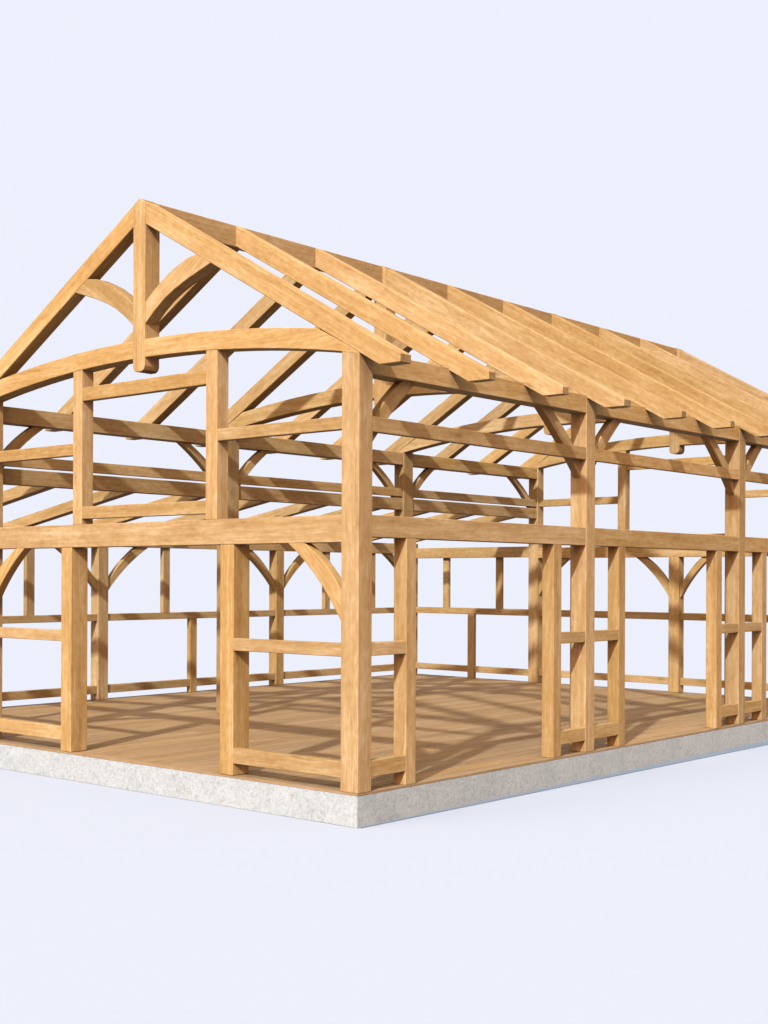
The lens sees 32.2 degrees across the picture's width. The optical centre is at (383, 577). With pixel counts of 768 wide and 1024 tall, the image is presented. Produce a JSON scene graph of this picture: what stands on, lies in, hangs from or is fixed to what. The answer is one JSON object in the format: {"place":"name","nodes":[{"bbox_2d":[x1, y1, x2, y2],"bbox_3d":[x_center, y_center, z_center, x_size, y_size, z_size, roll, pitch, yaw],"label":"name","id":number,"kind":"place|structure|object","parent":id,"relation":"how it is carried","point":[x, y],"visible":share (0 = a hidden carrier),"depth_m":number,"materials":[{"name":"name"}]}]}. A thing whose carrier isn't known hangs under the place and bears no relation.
{"place":"outdoors","nodes":[
{"label":"outdoors","id":0,"kind":"place"},
{"bbox_2d":[0,745,767,1023],"bbox_3d":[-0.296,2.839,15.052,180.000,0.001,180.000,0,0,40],"label":"ground","id":1,"kind":"structure","parent":0,"point":[640,897],"depth_m":11.43,"materials":[{"name":"white"}]},
{"bbox_2d":[0,721,767,828],"bbox_3d":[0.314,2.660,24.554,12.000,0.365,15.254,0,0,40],"label":"concrete foundation","id":2,"kind":"object","parent":1,"relation":"on","point":[374,809],"visible":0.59,"depth_m":17.36,"materials":[{"name":"grey concrete"}]},
{"bbox_2d":[0,674,767,795],"bbox_3d":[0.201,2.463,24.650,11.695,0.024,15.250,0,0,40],"label":"plank floor","id":3,"kind":"structure","parent":2,"relation":"on","point":[465,726],"depth_m":22.15,"materials":[{"name":"brown wood"}]},
{"bbox_2d":[0,198,767,793],"bbox_3d":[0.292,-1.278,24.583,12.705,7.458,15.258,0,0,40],"label":"timber frame","id":4,"kind":"object","parent":3,"relation":"on","point":[560,372],"visible":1,"depth_m":18.99,"materials":[{"name":"brown wood"}]},
{"bbox_2d":[0,0,767,706],"label":"sky","id":5,"kind":"structure","parent":0,"point":[600,163],"materials":[{"name":"white"}]}
]}

